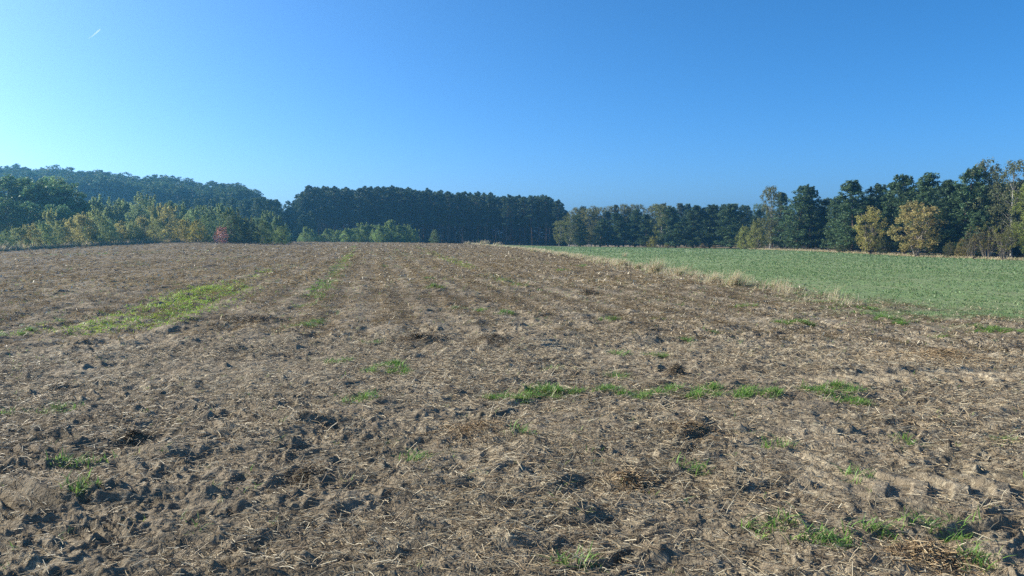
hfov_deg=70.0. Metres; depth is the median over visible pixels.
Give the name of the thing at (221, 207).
bush
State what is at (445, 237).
pine tree
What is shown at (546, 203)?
pine tree
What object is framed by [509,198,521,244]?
pine tree
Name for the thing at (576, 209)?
tree
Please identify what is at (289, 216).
pine tree
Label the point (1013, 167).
birch tree
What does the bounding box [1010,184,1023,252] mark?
birch tree
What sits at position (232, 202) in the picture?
pine tree
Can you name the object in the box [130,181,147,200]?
broadleaf tree
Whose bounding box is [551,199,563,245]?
pine tree
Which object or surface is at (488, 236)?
pine tree
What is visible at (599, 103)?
sky
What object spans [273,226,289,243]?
bush
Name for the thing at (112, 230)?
bush
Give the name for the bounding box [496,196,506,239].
pine tree
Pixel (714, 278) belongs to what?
dry grass tuft
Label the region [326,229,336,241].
bush
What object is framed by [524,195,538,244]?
pine tree
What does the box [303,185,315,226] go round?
pine tree
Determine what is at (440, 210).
pine tree
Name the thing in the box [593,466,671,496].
straw heap
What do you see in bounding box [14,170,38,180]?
broadleaf tree
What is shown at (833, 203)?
pine tree
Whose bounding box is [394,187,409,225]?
pine tree
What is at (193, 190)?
broadleaf tree
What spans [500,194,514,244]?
pine tree
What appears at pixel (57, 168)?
broadleaf tree
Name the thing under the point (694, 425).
straw heap
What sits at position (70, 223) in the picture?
bush
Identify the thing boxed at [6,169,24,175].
broadleaf tree
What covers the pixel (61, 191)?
tree
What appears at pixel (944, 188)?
pine tree
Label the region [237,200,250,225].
pine tree
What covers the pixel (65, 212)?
tree
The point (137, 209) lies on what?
tree
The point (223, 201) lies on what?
pine tree
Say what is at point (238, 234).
bush
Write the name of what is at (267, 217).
bush
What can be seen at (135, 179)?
broadleaf tree
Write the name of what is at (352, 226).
pine tree
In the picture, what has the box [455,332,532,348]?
straw heap
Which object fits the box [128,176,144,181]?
broadleaf tree
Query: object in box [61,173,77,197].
broadleaf tree
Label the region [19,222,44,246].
bush
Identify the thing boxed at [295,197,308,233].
pine tree
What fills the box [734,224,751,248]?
bush
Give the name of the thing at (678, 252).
crop
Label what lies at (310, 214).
pine tree
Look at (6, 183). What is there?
tree
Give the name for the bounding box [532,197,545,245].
pine tree
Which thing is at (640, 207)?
tree
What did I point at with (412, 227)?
pine tree
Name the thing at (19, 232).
bush
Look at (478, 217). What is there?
pine tree
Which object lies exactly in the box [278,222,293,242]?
bush
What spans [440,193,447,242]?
pine tree
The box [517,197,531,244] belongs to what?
pine tree
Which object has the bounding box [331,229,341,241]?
bush
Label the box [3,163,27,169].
broadleaf tree
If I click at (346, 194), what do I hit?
pine tree
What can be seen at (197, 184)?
broadleaf tree
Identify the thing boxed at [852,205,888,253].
autumn tree
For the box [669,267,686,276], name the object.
dry grass tuft
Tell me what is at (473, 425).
straw heap
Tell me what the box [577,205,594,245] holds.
tree
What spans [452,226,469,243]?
pine tree
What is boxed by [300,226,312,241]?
bush
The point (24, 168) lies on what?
broadleaf tree
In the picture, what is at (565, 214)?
pine tree
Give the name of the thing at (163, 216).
bush
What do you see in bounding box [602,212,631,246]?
pine tree
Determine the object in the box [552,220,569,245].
birch tree
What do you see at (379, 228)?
bush
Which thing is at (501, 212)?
pine tree
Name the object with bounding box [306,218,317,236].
pine tree
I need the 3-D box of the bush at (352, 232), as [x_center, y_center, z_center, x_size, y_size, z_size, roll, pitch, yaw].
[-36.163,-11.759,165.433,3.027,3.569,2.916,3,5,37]
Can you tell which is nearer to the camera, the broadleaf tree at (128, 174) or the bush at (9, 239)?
the bush at (9, 239)
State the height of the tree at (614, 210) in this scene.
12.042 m
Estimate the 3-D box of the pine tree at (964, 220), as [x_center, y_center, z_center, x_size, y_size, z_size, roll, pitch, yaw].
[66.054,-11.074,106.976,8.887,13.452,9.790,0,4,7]
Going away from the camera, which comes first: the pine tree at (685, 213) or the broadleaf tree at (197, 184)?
the pine tree at (685, 213)
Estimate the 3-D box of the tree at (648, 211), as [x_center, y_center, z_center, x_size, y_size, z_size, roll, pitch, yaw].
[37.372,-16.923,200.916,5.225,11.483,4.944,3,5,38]
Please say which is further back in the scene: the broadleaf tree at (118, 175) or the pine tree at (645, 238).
the broadleaf tree at (118, 175)
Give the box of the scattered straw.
[0,241,1023,575]
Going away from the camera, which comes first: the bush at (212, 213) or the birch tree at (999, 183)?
the birch tree at (999, 183)
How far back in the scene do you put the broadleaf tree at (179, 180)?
296.50 m
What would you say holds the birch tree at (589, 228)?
on the ground at (162, 490)
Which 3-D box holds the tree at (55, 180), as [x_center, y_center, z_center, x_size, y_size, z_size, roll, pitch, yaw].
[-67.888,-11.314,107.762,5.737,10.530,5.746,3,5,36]
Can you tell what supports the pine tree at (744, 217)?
on the ground at (162, 490)
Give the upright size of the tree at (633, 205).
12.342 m
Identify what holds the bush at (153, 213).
on the ground at (162, 490)
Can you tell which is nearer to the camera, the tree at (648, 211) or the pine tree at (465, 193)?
the tree at (648, 211)
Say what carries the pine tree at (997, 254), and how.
on the ground at (162, 490)
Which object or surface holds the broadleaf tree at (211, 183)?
on the ground at (162, 490)
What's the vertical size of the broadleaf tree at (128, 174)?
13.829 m
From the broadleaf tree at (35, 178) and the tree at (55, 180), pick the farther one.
the broadleaf tree at (35, 178)
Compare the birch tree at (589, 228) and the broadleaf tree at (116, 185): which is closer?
the birch tree at (589, 228)
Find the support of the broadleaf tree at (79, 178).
on the ground at (162, 490)
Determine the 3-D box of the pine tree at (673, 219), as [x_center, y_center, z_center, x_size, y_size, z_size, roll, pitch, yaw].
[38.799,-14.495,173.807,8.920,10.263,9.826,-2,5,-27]
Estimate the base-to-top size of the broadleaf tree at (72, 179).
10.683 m
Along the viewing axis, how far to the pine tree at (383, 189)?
216.05 m
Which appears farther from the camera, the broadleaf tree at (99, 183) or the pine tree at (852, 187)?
the broadleaf tree at (99, 183)
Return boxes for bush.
[0,229,15,247]
[10,226,28,247]
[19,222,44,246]
[31,220,59,245]
[42,208,61,245]
[47,220,71,244]
[58,217,84,244]
[68,212,99,243]
[78,207,113,242]
[79,225,98,242]
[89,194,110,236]
[97,204,120,238]
[97,218,119,242]
[107,201,130,235]
[111,220,131,240]
[113,198,134,238]
[121,219,142,242]
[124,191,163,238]
[130,215,156,240]
[145,204,163,240]
[150,202,170,236]
[150,220,168,239]
[151,203,182,241]
[160,201,177,237]
[174,202,192,236]
[174,217,194,239]
[179,205,205,239]
[187,219,209,241]
[195,212,218,241]
[196,205,215,238]
[205,205,220,237]
[212,203,230,235]
[212,227,227,242]
[213,207,246,242]
[221,205,237,232]
[222,213,249,242]
[238,217,261,243]
[248,215,267,241]
[254,218,277,243]
[260,209,275,242]
[268,216,283,242]
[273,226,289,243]
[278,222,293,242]
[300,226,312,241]
[304,228,315,241]
[312,232,319,241]
[320,228,331,241]
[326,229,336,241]
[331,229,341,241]
[339,228,352,241]
[345,228,357,241]
[351,228,363,241]
[356,222,370,242]
[361,224,373,242]
[368,228,377,242]
[372,224,387,242]
[379,225,391,240]
[382,219,395,241]
[393,225,405,242]
[397,224,412,242]
[409,228,420,242]
[429,229,439,242]
[646,236,659,247]
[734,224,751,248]
[744,218,766,249]
[836,240,850,251]
[874,239,891,254]
[942,241,957,256]
[954,238,970,257]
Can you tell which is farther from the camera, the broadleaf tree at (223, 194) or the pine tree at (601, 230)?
the broadleaf tree at (223, 194)
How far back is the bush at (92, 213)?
92.06 m
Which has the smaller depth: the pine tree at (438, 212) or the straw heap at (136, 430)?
the straw heap at (136, 430)
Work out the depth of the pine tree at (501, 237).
247.32 m
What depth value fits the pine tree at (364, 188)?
212.13 m
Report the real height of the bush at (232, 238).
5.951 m
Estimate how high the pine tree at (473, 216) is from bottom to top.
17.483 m
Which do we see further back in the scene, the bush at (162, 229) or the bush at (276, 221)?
the bush at (276, 221)
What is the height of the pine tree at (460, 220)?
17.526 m
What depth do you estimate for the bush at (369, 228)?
171.20 m
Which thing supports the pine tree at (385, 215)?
on the ground at (162, 490)
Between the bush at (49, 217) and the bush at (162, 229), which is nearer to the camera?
the bush at (49, 217)
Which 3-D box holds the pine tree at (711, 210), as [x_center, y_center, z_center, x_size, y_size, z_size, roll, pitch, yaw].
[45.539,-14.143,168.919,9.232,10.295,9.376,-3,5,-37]
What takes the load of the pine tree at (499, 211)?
on the ground at (162, 490)
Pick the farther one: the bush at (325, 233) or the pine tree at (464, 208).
the pine tree at (464, 208)
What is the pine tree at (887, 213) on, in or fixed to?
on the ground at (162, 490)
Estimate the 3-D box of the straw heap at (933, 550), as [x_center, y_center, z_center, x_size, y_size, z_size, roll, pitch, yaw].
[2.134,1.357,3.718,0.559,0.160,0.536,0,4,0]
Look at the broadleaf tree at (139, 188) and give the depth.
252.36 m
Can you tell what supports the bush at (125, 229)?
on the ground at (162, 490)
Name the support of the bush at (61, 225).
on the ground at (162, 490)
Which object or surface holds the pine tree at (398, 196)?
on the ground at (162, 490)
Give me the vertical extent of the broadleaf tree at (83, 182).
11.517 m
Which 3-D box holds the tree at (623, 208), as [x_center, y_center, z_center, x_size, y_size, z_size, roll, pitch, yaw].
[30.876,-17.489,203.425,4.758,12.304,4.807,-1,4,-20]
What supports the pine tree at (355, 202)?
on the ground at (162, 490)
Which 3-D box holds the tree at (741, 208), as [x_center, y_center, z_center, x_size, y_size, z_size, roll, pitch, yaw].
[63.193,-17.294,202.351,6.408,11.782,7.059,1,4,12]
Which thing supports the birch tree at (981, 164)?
on the ground at (162, 490)
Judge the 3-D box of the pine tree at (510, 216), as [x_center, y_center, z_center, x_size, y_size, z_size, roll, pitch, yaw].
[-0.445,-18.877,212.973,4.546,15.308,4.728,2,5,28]
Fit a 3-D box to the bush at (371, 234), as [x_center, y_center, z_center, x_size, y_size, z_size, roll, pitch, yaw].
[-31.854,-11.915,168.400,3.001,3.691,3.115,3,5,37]
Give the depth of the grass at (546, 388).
7.55 m
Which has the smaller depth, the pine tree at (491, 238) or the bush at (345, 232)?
the bush at (345, 232)
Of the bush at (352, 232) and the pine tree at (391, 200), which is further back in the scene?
the pine tree at (391, 200)
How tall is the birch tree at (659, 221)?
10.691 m
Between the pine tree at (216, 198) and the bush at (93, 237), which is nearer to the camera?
the bush at (93, 237)
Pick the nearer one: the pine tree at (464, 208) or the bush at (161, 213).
the bush at (161, 213)
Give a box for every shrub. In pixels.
[960,226,986,257]
[971,221,1000,257]
[983,217,1023,259]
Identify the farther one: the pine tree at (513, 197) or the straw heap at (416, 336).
the pine tree at (513, 197)
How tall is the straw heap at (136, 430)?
0.195 m
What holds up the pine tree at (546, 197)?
on the ground at (162, 490)
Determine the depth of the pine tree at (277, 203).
196.46 m
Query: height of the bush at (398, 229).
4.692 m
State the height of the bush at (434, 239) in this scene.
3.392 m
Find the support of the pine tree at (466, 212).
on the ground at (162, 490)
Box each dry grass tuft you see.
[612,258,629,265]
[631,262,645,268]
[638,256,674,273]
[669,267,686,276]
[703,271,722,281]
[717,269,755,286]
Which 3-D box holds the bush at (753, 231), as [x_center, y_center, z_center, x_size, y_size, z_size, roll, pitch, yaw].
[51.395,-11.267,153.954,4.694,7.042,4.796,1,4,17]
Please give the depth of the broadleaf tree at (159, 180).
279.27 m
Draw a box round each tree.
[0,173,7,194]
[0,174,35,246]
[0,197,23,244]
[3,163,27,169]
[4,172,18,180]
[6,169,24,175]
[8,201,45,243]
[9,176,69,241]
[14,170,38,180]
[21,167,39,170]
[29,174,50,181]
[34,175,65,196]
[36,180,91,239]
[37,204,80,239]
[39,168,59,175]
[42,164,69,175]
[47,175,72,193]
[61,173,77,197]
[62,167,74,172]
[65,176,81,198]
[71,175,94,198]
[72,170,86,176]
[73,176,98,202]
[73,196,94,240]
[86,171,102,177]
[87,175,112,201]
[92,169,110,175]
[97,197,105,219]
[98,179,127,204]
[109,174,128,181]
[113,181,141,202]
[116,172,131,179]
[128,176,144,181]
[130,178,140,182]
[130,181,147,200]
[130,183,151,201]
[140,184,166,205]
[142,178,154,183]
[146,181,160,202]
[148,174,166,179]
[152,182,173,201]
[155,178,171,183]
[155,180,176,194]
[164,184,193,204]
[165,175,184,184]
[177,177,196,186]
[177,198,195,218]
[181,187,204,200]
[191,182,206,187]
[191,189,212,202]
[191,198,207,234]
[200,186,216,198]
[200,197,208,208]
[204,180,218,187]
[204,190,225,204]
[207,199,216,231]
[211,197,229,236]
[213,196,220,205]
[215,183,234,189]
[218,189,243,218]
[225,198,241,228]
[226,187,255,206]
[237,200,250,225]
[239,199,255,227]
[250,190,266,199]
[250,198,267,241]
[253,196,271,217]
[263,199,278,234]
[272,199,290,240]
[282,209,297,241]
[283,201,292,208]
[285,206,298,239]
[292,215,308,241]
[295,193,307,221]
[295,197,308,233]
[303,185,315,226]
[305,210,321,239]
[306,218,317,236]
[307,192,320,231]
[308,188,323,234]
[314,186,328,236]
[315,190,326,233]
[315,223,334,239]
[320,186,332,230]
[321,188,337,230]
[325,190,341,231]
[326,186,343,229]
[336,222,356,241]
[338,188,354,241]
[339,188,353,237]
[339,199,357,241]
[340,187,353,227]
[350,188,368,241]
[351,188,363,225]
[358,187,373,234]
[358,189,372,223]
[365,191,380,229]
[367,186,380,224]
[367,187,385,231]
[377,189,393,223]
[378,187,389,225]
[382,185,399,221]
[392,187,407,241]
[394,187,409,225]
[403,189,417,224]
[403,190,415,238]
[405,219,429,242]
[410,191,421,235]
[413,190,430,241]
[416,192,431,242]
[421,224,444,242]
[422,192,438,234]
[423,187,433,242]
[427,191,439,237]
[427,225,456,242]
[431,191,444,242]
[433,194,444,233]
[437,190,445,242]
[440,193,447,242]
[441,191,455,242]
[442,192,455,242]
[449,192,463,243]
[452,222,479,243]
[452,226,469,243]
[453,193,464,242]
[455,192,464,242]
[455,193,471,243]
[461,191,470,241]
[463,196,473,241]
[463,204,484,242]
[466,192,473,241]
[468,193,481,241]
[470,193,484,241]
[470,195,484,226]
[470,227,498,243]
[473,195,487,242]
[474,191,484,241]
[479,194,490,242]
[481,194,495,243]
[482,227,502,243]
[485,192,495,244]
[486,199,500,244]
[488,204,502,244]
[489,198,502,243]
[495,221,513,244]
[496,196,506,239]
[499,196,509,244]
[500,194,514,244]
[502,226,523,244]
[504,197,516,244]
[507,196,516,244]
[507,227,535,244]
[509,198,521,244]
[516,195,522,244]
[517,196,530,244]
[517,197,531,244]
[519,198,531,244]
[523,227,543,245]
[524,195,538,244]
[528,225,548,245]
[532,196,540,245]
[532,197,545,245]
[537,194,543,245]
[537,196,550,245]
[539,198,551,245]
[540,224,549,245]
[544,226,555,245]
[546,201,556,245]
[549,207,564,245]
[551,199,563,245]
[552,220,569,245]
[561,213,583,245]
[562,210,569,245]
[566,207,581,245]
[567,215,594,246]
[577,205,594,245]
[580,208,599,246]
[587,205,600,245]
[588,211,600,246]
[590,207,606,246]
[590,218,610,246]
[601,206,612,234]
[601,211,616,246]
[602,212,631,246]
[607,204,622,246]
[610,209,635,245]
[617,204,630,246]
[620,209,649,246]
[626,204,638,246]
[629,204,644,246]
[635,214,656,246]
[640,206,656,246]
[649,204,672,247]
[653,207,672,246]
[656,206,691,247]
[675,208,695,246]
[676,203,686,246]
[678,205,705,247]
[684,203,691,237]
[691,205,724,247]
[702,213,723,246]
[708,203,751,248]
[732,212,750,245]
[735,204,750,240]
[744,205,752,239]
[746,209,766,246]
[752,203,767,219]
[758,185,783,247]
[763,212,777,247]
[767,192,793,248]
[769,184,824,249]
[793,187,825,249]
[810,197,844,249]
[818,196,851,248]
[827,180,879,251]
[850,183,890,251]
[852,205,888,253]
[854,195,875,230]
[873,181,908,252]
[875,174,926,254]
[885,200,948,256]
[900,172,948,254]
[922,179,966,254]
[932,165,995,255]
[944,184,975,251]
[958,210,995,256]
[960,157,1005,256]
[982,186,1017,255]
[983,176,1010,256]
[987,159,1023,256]
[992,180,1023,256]
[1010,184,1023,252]
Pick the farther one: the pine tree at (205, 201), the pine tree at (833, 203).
the pine tree at (205, 201)
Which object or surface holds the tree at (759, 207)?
on the ground at (162, 490)
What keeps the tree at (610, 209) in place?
on the ground at (162, 490)
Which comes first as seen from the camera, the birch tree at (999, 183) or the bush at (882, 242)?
the birch tree at (999, 183)
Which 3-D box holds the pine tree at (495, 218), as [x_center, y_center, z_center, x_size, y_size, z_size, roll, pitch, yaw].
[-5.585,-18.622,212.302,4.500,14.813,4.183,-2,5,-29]
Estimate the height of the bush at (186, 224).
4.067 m
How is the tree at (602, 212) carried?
on the ground at (162, 490)
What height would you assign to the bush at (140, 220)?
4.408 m
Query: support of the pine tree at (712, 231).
on the ground at (162, 490)
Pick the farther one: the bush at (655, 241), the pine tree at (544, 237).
the pine tree at (544, 237)
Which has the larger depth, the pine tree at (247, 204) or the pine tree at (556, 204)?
the pine tree at (556, 204)
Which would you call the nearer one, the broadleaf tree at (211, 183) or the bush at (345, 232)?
the bush at (345, 232)
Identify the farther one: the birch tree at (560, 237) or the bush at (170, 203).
the birch tree at (560, 237)
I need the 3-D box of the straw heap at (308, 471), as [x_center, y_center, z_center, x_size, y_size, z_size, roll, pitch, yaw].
[-1.360,1.255,4.910,0.339,0.161,0.327,4,6,43]
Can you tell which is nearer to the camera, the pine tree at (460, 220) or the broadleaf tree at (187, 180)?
the pine tree at (460, 220)
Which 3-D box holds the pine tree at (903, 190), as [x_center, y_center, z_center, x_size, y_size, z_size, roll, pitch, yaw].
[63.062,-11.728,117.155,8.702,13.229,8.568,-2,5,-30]
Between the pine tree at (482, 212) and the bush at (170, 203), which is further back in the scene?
the pine tree at (482, 212)
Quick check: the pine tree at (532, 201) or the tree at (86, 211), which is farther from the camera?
the pine tree at (532, 201)
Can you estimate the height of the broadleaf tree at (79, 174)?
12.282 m
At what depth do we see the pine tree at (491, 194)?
223.24 m
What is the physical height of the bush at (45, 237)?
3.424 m
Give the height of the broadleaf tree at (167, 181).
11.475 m
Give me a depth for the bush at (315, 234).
165.49 m
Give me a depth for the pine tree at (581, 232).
182.75 m
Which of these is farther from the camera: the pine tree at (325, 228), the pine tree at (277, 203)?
the pine tree at (325, 228)
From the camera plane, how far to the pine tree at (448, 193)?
211.10 m
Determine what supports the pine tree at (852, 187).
on the ground at (162, 490)
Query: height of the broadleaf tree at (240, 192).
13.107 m
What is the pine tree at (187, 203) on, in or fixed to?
on the ground at (162, 490)
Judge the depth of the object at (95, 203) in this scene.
120.93 m
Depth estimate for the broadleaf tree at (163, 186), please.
254.42 m
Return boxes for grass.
[0,237,1023,305]
[0,246,1023,573]
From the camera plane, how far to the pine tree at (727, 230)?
162.78 m
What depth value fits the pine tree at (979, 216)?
99.23 m
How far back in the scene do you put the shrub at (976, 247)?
98.34 m
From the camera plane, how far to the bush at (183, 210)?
122.77 m
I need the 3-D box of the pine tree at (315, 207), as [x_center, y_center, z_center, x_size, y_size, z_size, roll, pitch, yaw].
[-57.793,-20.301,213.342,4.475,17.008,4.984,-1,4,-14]
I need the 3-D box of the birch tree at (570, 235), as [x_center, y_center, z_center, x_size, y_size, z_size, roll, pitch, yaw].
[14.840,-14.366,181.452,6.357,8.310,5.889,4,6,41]
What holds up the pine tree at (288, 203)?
on the ground at (162, 490)
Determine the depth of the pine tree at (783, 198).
152.54 m
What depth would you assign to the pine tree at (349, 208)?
219.99 m
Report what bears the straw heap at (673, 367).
on the ground at (162, 490)
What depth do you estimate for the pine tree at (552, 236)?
213.38 m
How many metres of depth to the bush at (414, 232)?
167.45 m
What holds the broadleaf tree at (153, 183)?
on the ground at (162, 490)
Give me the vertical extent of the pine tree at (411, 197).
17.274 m
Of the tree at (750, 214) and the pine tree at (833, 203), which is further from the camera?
the tree at (750, 214)
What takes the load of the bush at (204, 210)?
on the ground at (162, 490)
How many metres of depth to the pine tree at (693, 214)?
170.04 m
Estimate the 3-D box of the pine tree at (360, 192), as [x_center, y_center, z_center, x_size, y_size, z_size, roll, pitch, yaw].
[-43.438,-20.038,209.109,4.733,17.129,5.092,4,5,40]
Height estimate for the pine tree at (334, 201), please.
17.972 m
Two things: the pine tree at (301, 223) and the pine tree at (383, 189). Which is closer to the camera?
the pine tree at (301, 223)
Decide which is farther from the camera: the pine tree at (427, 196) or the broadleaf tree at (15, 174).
the broadleaf tree at (15, 174)
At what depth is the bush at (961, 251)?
100.13 m
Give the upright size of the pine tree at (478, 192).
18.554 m
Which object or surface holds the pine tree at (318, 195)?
on the ground at (162, 490)
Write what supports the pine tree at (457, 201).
on the ground at (162, 490)
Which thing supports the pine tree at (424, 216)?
on the ground at (162, 490)
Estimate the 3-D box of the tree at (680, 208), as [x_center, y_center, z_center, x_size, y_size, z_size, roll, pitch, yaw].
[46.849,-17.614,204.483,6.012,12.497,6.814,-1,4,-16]
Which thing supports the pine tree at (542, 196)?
on the ground at (162, 490)
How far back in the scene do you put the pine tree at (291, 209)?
206.77 m
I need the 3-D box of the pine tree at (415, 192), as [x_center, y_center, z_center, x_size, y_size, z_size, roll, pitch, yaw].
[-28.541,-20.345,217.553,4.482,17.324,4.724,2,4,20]
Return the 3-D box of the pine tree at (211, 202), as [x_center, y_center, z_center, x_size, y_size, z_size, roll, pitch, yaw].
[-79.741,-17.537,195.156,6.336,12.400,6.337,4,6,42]
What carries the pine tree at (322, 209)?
on the ground at (162, 490)
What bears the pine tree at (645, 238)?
on the ground at (162, 490)
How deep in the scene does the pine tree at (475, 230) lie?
245.46 m
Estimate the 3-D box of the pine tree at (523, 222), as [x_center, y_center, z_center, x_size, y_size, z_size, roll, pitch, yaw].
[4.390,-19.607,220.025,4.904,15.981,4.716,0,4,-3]
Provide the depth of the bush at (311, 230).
168.26 m
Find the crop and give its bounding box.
[497,245,1023,327]
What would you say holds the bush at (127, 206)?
on the ground at (162, 490)
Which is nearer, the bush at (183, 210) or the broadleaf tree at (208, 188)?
the bush at (183, 210)
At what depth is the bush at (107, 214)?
118.37 m
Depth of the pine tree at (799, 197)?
138.03 m
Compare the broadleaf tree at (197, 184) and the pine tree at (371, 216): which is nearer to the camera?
the pine tree at (371, 216)
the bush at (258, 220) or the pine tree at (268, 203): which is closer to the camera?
the bush at (258, 220)
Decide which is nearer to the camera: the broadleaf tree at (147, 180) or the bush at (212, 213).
the bush at (212, 213)
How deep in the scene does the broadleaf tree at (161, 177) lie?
297.59 m
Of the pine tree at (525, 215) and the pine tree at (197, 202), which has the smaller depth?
the pine tree at (197, 202)
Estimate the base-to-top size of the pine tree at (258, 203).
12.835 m
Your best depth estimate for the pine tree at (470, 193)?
235.62 m
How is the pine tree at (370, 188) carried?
on the ground at (162, 490)
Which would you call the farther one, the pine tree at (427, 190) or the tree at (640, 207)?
the pine tree at (427, 190)
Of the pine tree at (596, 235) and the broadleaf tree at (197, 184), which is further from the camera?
the broadleaf tree at (197, 184)
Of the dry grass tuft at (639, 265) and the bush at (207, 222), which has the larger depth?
the bush at (207, 222)
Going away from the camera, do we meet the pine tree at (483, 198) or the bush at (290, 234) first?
the bush at (290, 234)
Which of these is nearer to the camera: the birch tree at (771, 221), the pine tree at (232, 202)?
the birch tree at (771, 221)
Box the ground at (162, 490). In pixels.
[0,216,1023,575]
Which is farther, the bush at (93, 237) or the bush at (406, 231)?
the bush at (406, 231)
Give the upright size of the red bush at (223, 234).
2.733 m
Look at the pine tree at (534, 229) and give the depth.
248.13 m
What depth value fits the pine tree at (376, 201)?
210.66 m
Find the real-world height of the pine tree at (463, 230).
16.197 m
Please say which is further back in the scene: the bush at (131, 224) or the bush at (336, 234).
the bush at (336, 234)
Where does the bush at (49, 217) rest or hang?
on the ground at (162, 490)
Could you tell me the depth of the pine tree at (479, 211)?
216.22 m
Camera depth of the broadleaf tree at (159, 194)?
245.80 m
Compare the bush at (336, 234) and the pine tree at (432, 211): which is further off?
the pine tree at (432, 211)
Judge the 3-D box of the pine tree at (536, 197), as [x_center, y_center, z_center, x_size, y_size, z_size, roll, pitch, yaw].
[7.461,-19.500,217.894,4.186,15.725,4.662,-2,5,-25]
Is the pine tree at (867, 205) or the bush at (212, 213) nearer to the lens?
the bush at (212, 213)
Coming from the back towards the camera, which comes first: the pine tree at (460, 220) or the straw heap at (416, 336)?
the pine tree at (460, 220)
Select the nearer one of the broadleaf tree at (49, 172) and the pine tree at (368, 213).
the pine tree at (368, 213)
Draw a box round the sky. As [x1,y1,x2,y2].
[0,0,1023,236]
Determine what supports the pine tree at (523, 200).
on the ground at (162, 490)
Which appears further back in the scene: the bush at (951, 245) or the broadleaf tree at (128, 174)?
the broadleaf tree at (128, 174)
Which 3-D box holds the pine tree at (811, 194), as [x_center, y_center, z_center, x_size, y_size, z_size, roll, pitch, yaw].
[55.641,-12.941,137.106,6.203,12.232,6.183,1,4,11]
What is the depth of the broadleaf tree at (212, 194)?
251.95 m
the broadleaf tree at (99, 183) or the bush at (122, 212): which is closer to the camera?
the bush at (122, 212)
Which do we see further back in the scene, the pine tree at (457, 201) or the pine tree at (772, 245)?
the pine tree at (457, 201)
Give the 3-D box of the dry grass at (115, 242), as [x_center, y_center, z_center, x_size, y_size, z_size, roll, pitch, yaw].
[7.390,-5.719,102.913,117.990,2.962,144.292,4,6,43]
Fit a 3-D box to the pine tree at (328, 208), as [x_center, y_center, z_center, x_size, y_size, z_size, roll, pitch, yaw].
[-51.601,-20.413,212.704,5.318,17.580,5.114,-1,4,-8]
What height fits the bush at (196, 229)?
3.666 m
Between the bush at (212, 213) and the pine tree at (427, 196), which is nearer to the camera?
the bush at (212, 213)
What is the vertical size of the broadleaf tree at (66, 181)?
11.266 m
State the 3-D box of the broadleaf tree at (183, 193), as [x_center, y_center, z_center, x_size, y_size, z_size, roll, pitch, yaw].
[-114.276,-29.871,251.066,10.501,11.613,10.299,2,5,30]
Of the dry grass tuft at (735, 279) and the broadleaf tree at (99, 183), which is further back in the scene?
the broadleaf tree at (99, 183)
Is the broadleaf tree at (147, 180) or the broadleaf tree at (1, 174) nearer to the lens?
the broadleaf tree at (1, 174)
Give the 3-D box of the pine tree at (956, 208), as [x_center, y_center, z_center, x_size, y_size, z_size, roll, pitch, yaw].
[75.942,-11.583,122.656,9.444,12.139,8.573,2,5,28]
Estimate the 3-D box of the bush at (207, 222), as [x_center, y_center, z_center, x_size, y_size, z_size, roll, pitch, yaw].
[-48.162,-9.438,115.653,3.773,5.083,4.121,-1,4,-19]
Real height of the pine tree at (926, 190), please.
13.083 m
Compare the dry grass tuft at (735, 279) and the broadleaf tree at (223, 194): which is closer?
the dry grass tuft at (735, 279)
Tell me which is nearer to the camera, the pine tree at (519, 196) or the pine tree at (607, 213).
the pine tree at (607, 213)
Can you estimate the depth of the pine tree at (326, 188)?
216.77 m
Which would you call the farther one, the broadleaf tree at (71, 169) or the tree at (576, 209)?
the broadleaf tree at (71, 169)
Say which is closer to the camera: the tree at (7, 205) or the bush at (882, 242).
the tree at (7, 205)
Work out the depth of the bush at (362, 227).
171.15 m
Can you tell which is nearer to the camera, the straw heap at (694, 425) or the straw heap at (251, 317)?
the straw heap at (694, 425)
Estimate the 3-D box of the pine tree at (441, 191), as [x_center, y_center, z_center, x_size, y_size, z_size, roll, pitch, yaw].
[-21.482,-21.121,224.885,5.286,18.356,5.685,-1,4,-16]
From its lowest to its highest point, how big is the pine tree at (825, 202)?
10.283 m
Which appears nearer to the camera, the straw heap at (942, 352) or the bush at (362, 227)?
the straw heap at (942, 352)
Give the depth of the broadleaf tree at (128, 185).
251.04 m
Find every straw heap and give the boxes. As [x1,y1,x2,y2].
[104,425,163,446]
[223,313,284,323]
[282,461,336,487]
[370,331,447,348]
[413,417,531,448]
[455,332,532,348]
[578,288,599,294]
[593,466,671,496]
[655,361,692,377]
[659,416,736,442]
[860,346,1019,369]
[869,532,994,575]
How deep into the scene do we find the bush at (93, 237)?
91.20 m
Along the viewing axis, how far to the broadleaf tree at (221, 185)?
276.74 m
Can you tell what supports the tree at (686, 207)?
on the ground at (162, 490)
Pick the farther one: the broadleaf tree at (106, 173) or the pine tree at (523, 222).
the broadleaf tree at (106, 173)
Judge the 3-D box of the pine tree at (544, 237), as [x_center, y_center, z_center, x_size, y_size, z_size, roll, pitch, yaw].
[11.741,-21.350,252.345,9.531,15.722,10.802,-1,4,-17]
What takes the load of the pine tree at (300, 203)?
on the ground at (162, 490)
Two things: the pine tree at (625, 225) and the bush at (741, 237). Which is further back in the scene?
the pine tree at (625, 225)
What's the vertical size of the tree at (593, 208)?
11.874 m
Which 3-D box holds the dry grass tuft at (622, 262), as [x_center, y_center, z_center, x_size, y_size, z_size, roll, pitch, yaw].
[6.329,-1.450,40.858,1.437,0.616,1.425,1,4,13]
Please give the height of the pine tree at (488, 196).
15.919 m
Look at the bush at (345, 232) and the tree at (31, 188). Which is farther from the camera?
the bush at (345, 232)
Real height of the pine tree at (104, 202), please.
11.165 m
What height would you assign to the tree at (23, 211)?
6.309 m
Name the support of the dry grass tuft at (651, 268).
on the ground at (162, 490)

